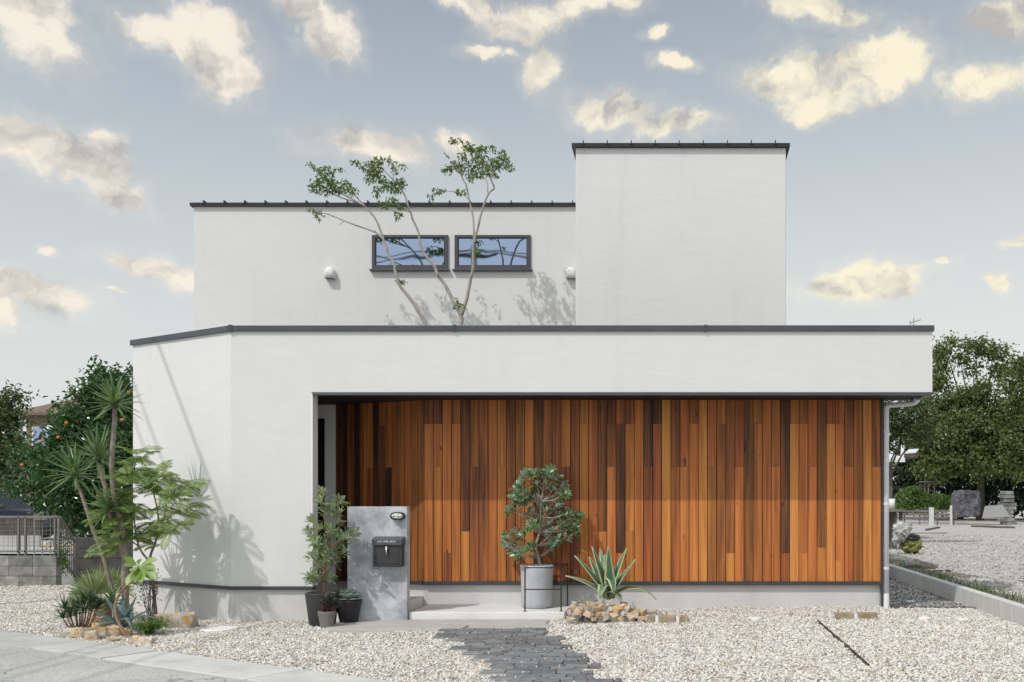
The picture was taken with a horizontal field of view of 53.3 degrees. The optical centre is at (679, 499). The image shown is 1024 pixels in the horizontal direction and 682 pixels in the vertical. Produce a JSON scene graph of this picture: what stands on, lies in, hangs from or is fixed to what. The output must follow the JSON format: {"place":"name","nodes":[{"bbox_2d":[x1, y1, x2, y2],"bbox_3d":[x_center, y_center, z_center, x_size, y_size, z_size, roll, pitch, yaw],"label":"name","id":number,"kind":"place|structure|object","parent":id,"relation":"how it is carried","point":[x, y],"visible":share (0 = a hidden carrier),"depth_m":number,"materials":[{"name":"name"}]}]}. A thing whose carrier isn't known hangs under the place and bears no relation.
{"place":"outdoors","nodes":[
{"label":"outdoors","id":0,"kind":"place"},
{"bbox_2d":[0,533,111,553],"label":"road","id":1,"kind":"structure","parent":0,"point":[45,541],"depth_m":29.99,"materials":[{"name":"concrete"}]},
{"bbox_2d":[0,519,40,547],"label":"roadside fence","id":2,"kind":"object","parent":1,"relation":"on","point":[5,539],"visible":0.67,"depth_m":30.60,"materials":[{"name":"metal"}]},
{"bbox_2d":[0,493,67,537],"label":"parked car","id":3,"kind":"object","parent":1,"relation":"on","point":[18,509],"visible":0.22,"depth_m":35.99,"materials":[{"name":"paint"}]},
{"bbox_2d":[0,646,244,681],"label":"road","id":4,"kind":"structure","parent":0,"point":[20,665],"depth_m":8.22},
{"bbox_2d":[0,630,395,681],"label":"pavement","id":5,"kind":"structure","parent":0,"point":[256,672],"depth_m":8.70,"materials":[{"name":"concrete"}]},
{"bbox_2d":[0,580,1023,681],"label":"gravel","id":6,"kind":"structure","parent":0,"point":[894,592],"depth_m":9.52,"materials":[{"name":"gravel"}]},
{"bbox_2d":[60,631,68,636],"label":"rock","id":7,"kind":"object","parent":6,"relation":"on","point":[64,633],"visible":0.7,"depth_m":10.31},
{"bbox_2d":[48,588,107,627],"bbox_3d":[-6.663,1.202,11.039,0.830,0.474,0.566,0,0,20],"label":"aloe bush","id":8,"kind":"object","parent":6,"relation":"on","point":[89,601],"visible":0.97,"depth_m":10.99,"materials":[{"name":"green plant"}]},
{"bbox_2d":[42,439,114,617],"bbox_3d":[-6.838,0.347,11.320,0.737,2.128,0.788,0,0,-39],"label":"yucca","id":9,"kind":"object","parent":6,"relation":"on","point":[72,468],"visible":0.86,"depth_m":11.30,"materials":[{"name":"green plant"}]},
{"bbox_2d":[67,628,91,638],"bbox_3d":[-6.178,1.370,10.257,0.190,0.118,0.138,2,-3,11],"label":"rock","id":10,"kind":"object","parent":6,"relation":"on","point":[76,632],"visible":0.78,"depth_m":10.20,"materials":[{"name":"stone"}]},
{"bbox_2d":[83,630,101,640],"bbox_3d":[-5.922,1.367,10.074,0.145,0.107,0.122,0,0,1],"label":"rock","id":11,"kind":"object","parent":6,"relation":"on","point":[91,635],"visible":0.97,"depth_m":10.02,"materials":[{"name":"stone"}]},
{"bbox_2d":[91,622,105,629],"bbox_3d":[-6.333,1.380,10.873,0.124,0.086,0.107,3,-5,14],"label":"rock","id":12,"kind":"object","parent":6,"relation":"on","point":[94,625],"visible":0.63,"depth_m":10.83,"materials":[{"name":"stone"}]},
{"bbox_2d":[67,565,135,622],"bbox_3d":[-6.705,1.088,11.571,0.763,0.695,0.389,0,0,-14],"label":"fan palm","id":13,"kind":"object","parent":6,"relation":"on","point":[97,581],"visible":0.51,"depth_m":11.45,"materials":[{"name":"green plant"}]},
{"bbox_2d":[94,616,108,623],"bbox_3d":[-6.584,1.379,11.376,0.183,0.094,0.106,2,-2,13],"label":"rock","id":14,"kind":"object","parent":6,"relation":"on","point":[99,619],"visible":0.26,"depth_m":11.34,"materials":[{"name":"stone"}]},
{"bbox_2d":[61,372,144,608],"bbox_3d":[-6.489,0.013,11.283,0.983,2.945,0.742,0,0,22],"label":"yucca","id":15,"kind":"object","parent":6,"relation":"on","point":[97,450],"visible":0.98,"depth_m":11.18,"materials":[{"name":"green plant"}]},
{"bbox_2d":[99,627,106,631],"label":"rock","id":16,"kind":"object","parent":6,"relation":"on","point":[102,629],"visible":0.66,"depth_m":10.60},
{"bbox_2d":[98,630,110,638],"bbox_3d":[-5.851,1.375,10.105,0.144,0.070,0.089,-20,0,4],"label":"rock","id":17,"kind":"object","parent":6,"relation":"on","point":[104,634],"visible":0.84,"depth_m":10.07,"materials":[{"name":"stone"}]},
{"bbox_2d":[104,637,121,641],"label":"rock","id":18,"kind":"object","parent":6,"relation":"on","point":[110,639],"visible":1,"depth_m":9.88,"materials":[{"name":"stone"}]},
{"bbox_2d":[97,585,129,616],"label":"yucca","id":19,"kind":"object","parent":6,"relation":"on","point":[111,596],"visible":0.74,"depth_m":11.04,"materials":[{"name":"green plant"}]},
{"bbox_2d":[108,625,124,635],"bbox_3d":[-5.853,1.366,10.369,0.195,0.115,0.125,2,4,10],"label":"rock","id":20,"kind":"object","parent":6,"relation":"on","point":[114,630],"visible":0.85,"depth_m":10.31,"materials":[{"name":"stone"}]},
{"bbox_2d":[95,596,155,631],"bbox_3d":[-6.041,1.216,10.710,1.171,0.341,0.472,0,0,43],"label":"blue agave","id":21,"kind":"object","parent":6,"relation":"on","point":[123,613],"visible":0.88,"depth_m":10.80,"materials":[{"name":"green plant"}]},
{"bbox_2d":[121,628,132,635],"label":"rock","id":22,"kind":"object","parent":6,"relation":"on","point":[128,631],"visible":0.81,"depth_m":10.35,"materials":[{"name":"stone"}]},
{"bbox_2d":[114,556,157,637],"bbox_3d":[-5.646,1.016,10.367,0.376,0.855,0.361,0,0,42],"label":"plumeria","id":23,"kind":"object","parent":6,"relation":"on","point":[146,569],"visible":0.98,"depth_m":10.37,"materials":[{"name":"green plant"}]},
{"bbox_2d":[130,635,157,643],"bbox_3d":[-5.250,1.379,9.731,0.270,0.096,0.090,6,-5,3],"label":"rock","id":24,"kind":"object","parent":6,"relation":"on","point":[140,639],"visible":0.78,"depth_m":9.72,"materials":[{"name":"stone"}]},
{"bbox_2d":[128,569,162,620],"bbox_3d":[-6.156,1.078,11.575,0.471,0.675,0.328,0,0,30],"label":"twiggy shrub","id":25,"kind":"object","parent":6,"relation":"on","point":[149,599],"visible":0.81,"depth_m":11.53,"materials":[{"name":"green plant"}]},
{"bbox_2d":[80,445,211,617],"bbox_3d":[-5.976,0.398,11.247,1.451,2.028,1.068,0,0,0],"label":"feathery sapling","id":26,"kind":"object","parent":6,"relation":"on","point":[156,530],"visible":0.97,"depth_m":11.16,"materials":[{"name":"green plant"}]},
{"bbox_2d":[125,615,179,635],"bbox_3d":[-5.538,1.327,10.504,0.584,0.243,0.480,0,0,0],"label":"foxtail fern","id":27,"kind":"object","parent":6,"relation":"on","point":[149,626],"visible":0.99,"depth_m":10.45,"materials":[{"name":"plant"}]},
{"bbox_2d":[154,611,198,628],"bbox_3d":[-5.563,1.344,11.070,0.455,0.196,0.216,-4,1,0],"label":"rock","id":28,"kind":"object","parent":6,"relation":"on","point":[185,620],"visible":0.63,"depth_m":10.98,"materials":[{"name":"stone"}]},
{"bbox_2d":[200,626,236,632],"bbox_3d":[-5.009,1.411,10.825,0.370,0.042,0.370,0,0,0],"label":"inspection cover","id":29,"kind":"object","parent":6,"relation":"on","point":[216,628],"visible":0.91,"depth_m":10.78,"materials":[{"name":"white plastic"}]},
{"bbox_2d":[317,593,340,627],"bbox_3d":[-3.864,1.213,10.976,0.258,0.391,0.240,0,0,-40],"label":"potted euphorbia","id":30,"kind":"object","parent":6,"relation":"on","point":[326,617],"visible":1,"depth_m":10.92,"materials":[{"name":"ceramic"}]},
{"bbox_2d":[299,485,361,625],"bbox_3d":[-3.926,0.622,11.184,0.709,1.574,0.484,0,0,0],"label":"potted banksia","id":31,"kind":"object","parent":6,"relation":"on","point":[312,605],"visible":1,"depth_m":11.15,"materials":[{"name":"plant"}]},
{"bbox_2d":[319,619,551,632],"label":"path slab","id":32,"kind":"structure","parent":6,"relation":"on","point":[383,625],"depth_m":11.03,"materials":[{"name":"concrete"}]},
{"bbox_2d":[333,588,362,622],"bbox_3d":[-3.765,1.205,11.318,0.327,0.395,0.327,0,0,-17],"label":"potted rosette","id":33,"kind":"object","parent":32,"relation":"on","point":[349,607],"visible":0.93,"depth_m":11.22,"materials":[{"name":"plastic"}]},
{"bbox_2d":[347,506,409,619],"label":"letterbox wall","id":34,"kind":"structure","parent":32,"relation":"on","point":[385,594],"depth_m":11.50,"materials":[{"name":"concrete"}]},
{"bbox_2d":[372,536,404,566],"bbox_3d":[-3.339,0.593,11.421,0.344,0.344,0.157,0,0,0],"label":"letterbox","id":35,"kind":"object","parent":34,"relation":"attached to","point":[388,551],"visible":1,"depth_m":11.38,"materials":[{"name":"black metal"}]},
{"bbox_2d":[390,512,404,520],"bbox_3d":[-3.246,0.194,11.453,0.164,0.108,0.092,0,0,0],"label":"bulkhead lamp","id":36,"kind":"object","parent":34,"relation":"attached to","point":[397,516],"visible":1,"depth_m":11.44,"materials":[{"name":"glass"}]},
{"bbox_2d":[567,617,575,620],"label":"rock","id":37,"kind":"object","parent":6,"relation":"on","point":[571,618],"visible":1,"depth_m":11.06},
{"bbox_2d":[573,612,581,617],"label":"rock","id":38,"kind":"object","parent":37,"relation":"on","point":[577,615],"visible":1,"depth_m":11.06,"materials":[{"name":"stone"}]},
{"bbox_2d":[576,605,637,623],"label":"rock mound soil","id":39,"kind":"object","parent":6,"relation":"on","point":[582,619],"visible":0.28,"depth_m":11.14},
{"bbox_2d":[570,603,576,611],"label":"rock","id":40,"kind":"object","parent":39,"relation":"on","point":[573,606],"visible":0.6,"depth_m":11.38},
{"bbox_2d":[574,606,584,612],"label":"rock","id":41,"kind":"object","parent":39,"relation":"on","point":[580,609],"visible":0.92,"depth_m":11.13,"materials":[{"name":"stone"}]},
{"bbox_2d":[582,610,593,617],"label":"rock","id":42,"kind":"object","parent":39,"relation":"on","point":[587,613],"visible":1,"depth_m":11.08,"materials":[{"name":"stone"}]},
{"bbox_2d":[586,600,593,606],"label":"rock","id":43,"kind":"object","parent":39,"relation":"on","point":[589,603],"visible":0.84,"depth_m":11.55,"materials":[{"name":"stone"}]},
{"bbox_2d":[591,606,600,613],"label":"rock","id":44,"kind":"object","parent":39,"relation":"on","point":[595,609],"visible":0.98,"depth_m":11.20,"materials":[{"name":"stone"}]},
{"bbox_2d":[597,603,606,609],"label":"rock","id":45,"kind":"object","parent":39,"relation":"on","point":[602,606],"visible":0.94,"depth_m":11.26,"materials":[{"name":"stone"}]},
{"bbox_2d":[601,612,608,616],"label":"rock","id":46,"kind":"object","parent":39,"relation":"on","point":[604,614],"visible":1,"depth_m":11.09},
{"bbox_2d":[565,547,656,599],"bbox_3d":[-0.773,0.851,11.659,1.015,0.627,0.542,0,0,14],"label":"variegated agave","id":47,"kind":"object","parent":39,"relation":"on","point":[606,576],"visible":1,"depth_m":11.57,"materials":[{"name":"green plant"}]},
{"bbox_2d":[609,612,618,618],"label":"rock","id":48,"kind":"object","parent":39,"relation":"on","point":[613,615],"visible":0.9,"depth_m":11.12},
{"bbox_2d":[612,605,623,613],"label":"rock","id":49,"kind":"object","parent":39,"relation":"on","point":[617,609],"visible":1,"depth_m":11.19,"materials":[{"name":"stone"}]},
{"bbox_2d":[620,611,628,616],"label":"rock","id":50,"kind":"object","parent":39,"relation":"on","point":[624,613],"visible":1,"depth_m":11.16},
{"bbox_2d":[624,605,630,611],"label":"rock","id":51,"kind":"object","parent":39,"relation":"on","point":[627,608],"visible":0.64,"depth_m":11.29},
{"bbox_2d":[626,613,634,621],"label":"rock","id":52,"kind":"object","parent":39,"relation":"on","point":[630,617],"visible":1,"depth_m":11.12,"materials":[{"name":"stone"}]},
{"bbox_2d":[629,609,639,618],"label":"rock","id":53,"kind":"object","parent":39,"relation":"on","point":[635,613],"visible":0.81,"depth_m":11.16,"materials":[{"name":"stone"}]},
{"bbox_2d":[639,609,647,615],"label":"rock","id":54,"kind":"object","parent":39,"relation":"on","point":[643,612],"visible":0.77,"depth_m":11.19,"materials":[{"name":"stone"}]},
{"bbox_2d":[638,616,646,622],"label":"rock","id":55,"kind":"object","parent":6,"relation":"on","point":[641,619],"visible":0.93,"depth_m":11.02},
{"bbox_2d":[647,615,687,623],"bbox_3d":[-0.136,1.344,11.035,0.449,0.124,0.110,0,0,0],"label":"stone edging","id":56,"kind":"object","parent":6,"relation":"on","point":[668,618],"visible":0.6,"depth_m":10.98,"materials":[{"name":"stone"}]},
{"bbox_2d":[750,617,761,619],"bbox_3d":[0.853,1.338,11.198,0.140,0.042,0.140,0,0,0],"label":"inspection cover","id":57,"kind":"object","parent":6,"relation":"on","point":[753,618],"visible":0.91,"depth_m":11.15,"materials":[{"name":"white plastic"}]},
{"bbox_2d":[817,620,869,665],"bbox_3d":[1.518,1.394,9.490,0.016,0.140,2.940,0,0,0],"label":"joint strip","id":58,"kind":"object","parent":6,"relation":"on","point":[846,645],"visible":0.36,"depth_m":9.13,"materials":[{"name":"black metal"}]},
{"bbox_2d":[835,612,876,619],"bbox_3d":[1.981,1.332,11.235,0.466,0.125,0.110,0,0,0],"label":"stone edging","id":59,"kind":"object","parent":6,"relation":"on","point":[852,615],"visible":0.57,"depth_m":11.18,"materials":[{"name":"stone"}]},
{"bbox_2d":[918,616,930,620],"bbox_3d":[2.737,1.335,11.172,0.150,0.042,0.150,0,0,0],"label":"inspection cover","id":60,"kind":"object","parent":6,"relation":"on","point":[922,618],"visible":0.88,"depth_m":11.13,"materials":[{"name":"white plastic"}]},
{"bbox_2d":[890,607,975,608],"bbox_3d":[3.124,1.393,12.325,1.048,0.142,0.040,0,0,0],"label":"edging board","id":61,"kind":"object","parent":6,"relation":"on","point":[934,607],"visible":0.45,"depth_m":12.30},
{"bbox_2d":[0,502,1023,584],"bbox_3d":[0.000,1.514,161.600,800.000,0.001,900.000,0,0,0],"label":"ground","id":62,"kind":"structure","parent":0,"point":[66,578],"depth_m":22.64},
{"bbox_2d":[1,407,25,502],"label":"distant tree","id":63,"kind":"object","parent":62,"relation":"on","point":[10,472],"visible":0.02,"depth_m":57.25,"materials":[{"name":"green plant"}]},
{"bbox_2d":[0,379,39,501],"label":"loose tree","id":64,"kind":"object","parent":62,"relation":"on","point":[9,423],"visible":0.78,"depth_m":27.43,"materials":[{"name":"green plant"}]},
{"bbox_2d":[0,556,60,586],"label":"block wall","id":65,"kind":"structure","parent":62,"relation":"on","point":[26,570],"depth_m":16.40,"materials":[{"name":"concrete"}]},
{"bbox_2d":[0,516,59,557],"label":"metal railing","id":66,"kind":"object","parent":65,"relation":"on","point":[55,550],"visible":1,"depth_m":16.45,"materials":[{"name":"metal"}]},
{"bbox_2d":[34,508,55,555],"bbox_3d":[-15.649,0.719,24.600,0.581,1.390,0.040,0,0,0],"label":"pale railing","id":67,"kind":"object","parent":65,"relation":"on","point":[42,519],"visible":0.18,"depth_m":24.59,"materials":[{"name":"metal"}]},
{"bbox_2d":[53,537,70,574],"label":"wall creeper","id":68,"kind":"object","parent":65,"relation":"on","point":[64,560],"depth_m":16.48,"materials":[{"name":"green plant"}]},
{"bbox_2d":[59,516,76,580],"bbox_3d":[-10.284,0.822,16.753,0.044,1.109,0.536,0,0,-5],"label":"stair railing","id":69,"kind":"object","parent":65,"relation":"attached to","point":[74,572],"visible":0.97,"depth_m":16.84,"materials":[{"name":"metal"}]},
{"bbox_2d":[17,396,67,501],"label":"distant tree","id":70,"kind":"object","parent":62,"relation":"on","point":[51,402],"depth_m":62.13,"materials":[{"name":"green plant"}]},
{"bbox_2d":[0,355,132,544],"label":"citrus tree","id":71,"kind":"object","parent":62,"relation":"on","point":[64,499],"visible":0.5,"depth_m":21.00,"materials":[{"name":"green plant"}]},
{"bbox_2d":[18,399,132,526],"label":"tiled house","id":72,"kind":"structure","parent":62,"relation":"on","point":[39,412],"depth_m":51.60,"materials":[{"name":"tile"}]},
{"bbox_2d":[32,427,49,447],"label":"window","id":73,"kind":"structure","parent":72,"relation":"in","point":[37,429],"depth_m":51.55,"materials":[{"name":"blue glass"}]},
{"bbox_2d":[35,515,132,550],"bbox_3d":[-13.900,0.523,24.725,3.261,2.198,2.531,0,0,0],"label":"dark shrub","id":74,"kind":"object","parent":62,"relation":"on","point":[78,535],"visible":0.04,"depth_m":24.21,"materials":[{"name":"green plant"}]},
{"bbox_2d":[75,538,135,584],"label":"dark block wall","id":75,"kind":"structure","parent":62,"relation":"on","point":[88,562],"depth_m":17.60,"materials":[{"name":"concrete"}]},
{"bbox_2d":[0,644,255,681],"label":"gutter joint","id":76,"kind":"object","parent":62,"relation":"on","point":[131,664],"visible":0.25,"depth_m":8.53,"materials":[{"name":"concrete"}]},
{"bbox_2d":[336,591,422,620],"bbox_3d":[-4.853,1.403,12.415,3.295,0.422,1.290,0,0,0],"label":"entrance step","id":77,"kind":"object","parent":62,"relation":"on","point":[416,601],"visible":0.02,"depth_m":12.13,"materials":[{"name":"concrete"}]},
{"bbox_2d":[409,604,570,620],"bbox_3d":[-2.237,1.458,11.992,1.802,0.313,0.884,0,0,0],"label":"porch","id":78,"kind":"object","parent":62,"relation":"on","point":[465,611],"visible":0.38,"depth_m":11.55,"materials":[{"name":"concrete"}]},
{"bbox_2d":[498,464,585,608],"bbox_3d":[-1.686,0.432,12.043,1.088,1.736,0.593,0,0,0],"label":"potted tree","id":79,"kind":"object","parent":78,"relation":"on","point":[539,578],"visible":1,"depth_m":11.95,"materials":[{"name":"green plant"}]},
{"bbox_2d":[523,563,568,611],"bbox_3d":[-1.597,1.042,11.963,0.462,0.517,0.695,0,0,0],"label":"pot frame","id":80,"kind":"object","parent":78,"relation":"on","point":[525,589],"visible":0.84,"depth_m":11.63,"materials":[{"name":"black metal"}]},
{"bbox_2d":[130,140,933,621],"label":"house","id":81,"kind":"structure","parent":62,"relation":"on","point":[660,386],"depth_m":12.40,"materials":[{"name":"white paint"}]},
{"bbox_2d":[318,418,324,579],"bbox_3d":[-5.120,0.124,13.105,0.960,2.380,0.050,0,0,0],"label":"door","id":82,"kind":"structure","parent":81,"relation":"in","point":[321,421],"depth_m":13.08,"materials":[{"name":"metal"}]},
{"bbox_2d":[305,161,427,324],"bbox_3d":[-4.630,-3.589,14.953,1.983,2.981,0.875,0,0,0],"label":"courtyard tree","id":83,"kind":"object","parent":81,"relation":"on","point":[332,184],"visible":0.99,"depth_m":14.98,"materials":[{"name":"green plant"}]},
{"bbox_2d":[369,235,449,271],"bbox_3d":[-4.405,-4.025,16.268,1.302,0.590,0.085,0,0,0],"label":"window","id":84,"kind":"structure","parent":81,"relation":"in","point":[407,255],"depth_m":16.29,"materials":[{"name":"blue glass"}]},
{"bbox_2d":[350,137,514,324],"bbox_3d":[-3.715,-3.821,14.987,2.524,3.443,0.926,0,0,0],"label":"courtyard tree","id":85,"kind":"object","parent":81,"relation":"on","point":[400,187],"visible":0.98,"depth_m":14.95,"materials":[{"name":"green plant"}]},
{"bbox_2d":[452,235,532,271],"bbox_3d":[-3.057,-4.025,16.268,1.299,0.590,0.085,0,0,0],"label":"window","id":86,"kind":"structure","parent":81,"relation":"in","point":[501,253],"depth_m":16.29,"materials":[{"name":"blue glass"}]},
{"bbox_2d":[889,564,1023,626],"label":"kerb","id":87,"kind":"structure","parent":62,"relation":"on","point":[1005,609],"depth_m":12.89,"materials":[{"name":"concrete"}]},
{"bbox_2d":[0,0,1023,501],"label":"sky","id":88,"kind":"structure","parent":0,"point":[902,121],"materials":[{"name":"blue"}]},
{"bbox_2d":[432,628,621,681],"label":"path","id":89,"kind":"structure","parent":0,"point":[554,653],"depth_m":8.71,"materials":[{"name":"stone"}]},
{"bbox_2d":[889,499,894,508],"bbox_3d":[5.218,0.105,24.600,0.180,0.260,0.175,0,0,0],"label":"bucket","id":90,"kind":"object","parent":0,"point":[891,503],"visible":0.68,"depth_m":24.53,"materials":[{"name":"white plastic"}]},
{"bbox_2d":[889,512,1023,598],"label":"lot ground","id":91,"kind":"structure","parent":0,"point":[962,526],"depth_m":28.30,"materials":[{"name":"gravel"}]},
{"bbox_2d":[889,509,903,548],"bbox_3d":[5.090,0.750,24.600,0.710,1.027,0.800,0,0,0],"label":"workbench","id":92,"kind":"object","parent":91,"relation":"on","point":[892,516],"visible":0.29,"depth_m":24.36,"materials":[{"name":"wood"}]},
{"bbox_2d":[889,446,918,498],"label":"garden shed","id":93,"kind":"structure","parent":91,"relation":"on","point":[906,455],"depth_m":29.60,"materials":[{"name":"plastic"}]},
{"bbox_2d":[891,521,922,553],"bbox_3d":[5.055,0.843,22.158,0.764,0.760,0.584,0,0,-36],"label":"tarp heap","id":94,"kind":"object","parent":91,"relation":"on","point":[911,543],"visible":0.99,"depth_m":21.98,"materials":[{"name":"multicoloured plastic"}]},
{"bbox_2d":[884,396,943,478],"bbox_3d":[5.858,-0.775,26.559,2.679,4.184,1.657,0,0,0],"label":"glossy tree","id":95,"kind":"object","parent":91,"relation":"on","point":[904,416],"visible":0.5,"depth_m":26.45,"materials":[{"name":"green plant"}]},
{"bbox_2d":[895,486,950,512],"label":"hedge","id":96,"kind":"object","parent":91,"relation":"on","point":[923,500],"visible":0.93,"depth_m":51.08,"materials":[{"name":"green plant"}]},
{"bbox_2d":[897,510,956,524],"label":"board fence","id":97,"kind":"object","parent":91,"relation":"on","point":[919,514],"visible":0.64,"depth_m":47.60,"materials":[{"name":"wood"}]},
{"bbox_2d":[919,481,934,520],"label":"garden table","id":98,"kind":"object","parent":91,"relation":"on","point":[928,492],"visible":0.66,"depth_m":56.40,"materials":[{"name":"wood"}]},
{"bbox_2d":[929,507,933,524],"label":"fence post","id":99,"kind":"object","parent":91,"relation":"on","point":[931,515],"visible":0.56,"depth_m":47.32,"materials":[{"name":"concrete"}]},
{"bbox_2d":[950,505,951,524],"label":"fence post","id":100,"kind":"object","parent":91,"relation":"on","point":[950,514],"visible":0.56,"depth_m":47.34,"materials":[{"name":"concrete"}]},
{"bbox_2d":[889,443,1023,519],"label":"dark thicket","id":101,"kind":"object","parent":91,"relation":"on","point":[903,474],"visible":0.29,"depth_m":60.59,"materials":[{"name":"green plant"}]},
{"bbox_2d":[889,553,1023,603],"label":"soil verge","id":102,"kind":"structure","parent":91,"relation":"on","point":[961,576],"depth_m":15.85,"materials":[{"name":"plant"}]},
{"bbox_2d":[904,564,937,568],"bbox_3d":[4.191,1.182,17.367,0.592,0.112,0.111,0,0,0],"label":"log","id":103,"kind":"object","parent":102,"relation":"on","point":[928,566],"visible":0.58,"depth_m":17.33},
{"bbox_2d":[903,330,1023,520],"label":"broadleaf tree","id":104,"kind":"object","parent":91,"relation":"on","point":[966,444],"visible":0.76,"depth_m":56.36,"materials":[{"name":"green plant"}]},
{"bbox_2d":[951,490,980,517],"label":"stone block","id":105,"kind":"object","parent":91,"relation":"on","point":[966,503],"visible":0.98,"depth_m":48.64,"materials":[{"name":"stone"}]},
{"bbox_2d":[971,525,1014,527],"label":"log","id":106,"kind":"object","parent":91,"relation":"on","point":[987,526],"visible":0.76,"depth_m":43.23,"materials":[{"name":"wood"}]},
{"bbox_2d":[982,505,1009,518],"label":"metal sheet","id":107,"kind":"object","parent":91,"relation":"on","point":[996,511],"visible":1,"depth_m":47.61,"materials":[{"name":"metal"}]},
{"bbox_2d":[979,344,1023,489],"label":"broadleaf tree","id":108,"kind":"object","parent":91,"relation":"on","point":[1013,436],"visible":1,"depth_m":54.03,"materials":[{"name":"green plant"}]},
{"bbox_2d":[997,491,1016,523],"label":"stone pier","id":109,"kind":"structure","parent":91,"relation":"on","point":[1009,507],"depth_m":49.16,"materials":[{"name":"stone"}]},
{"label":"dark gravel bed","id":110,"kind":"structure","parent":0,"visible":0},
{"bbox_2d":[883,577,968,606],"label":"dark gravel","id":111,"kind":"structure","parent":110,"relation":"on","point":[924,599],"depth_m":13.60,"materials":[{"name":"gravel"}]}
]}

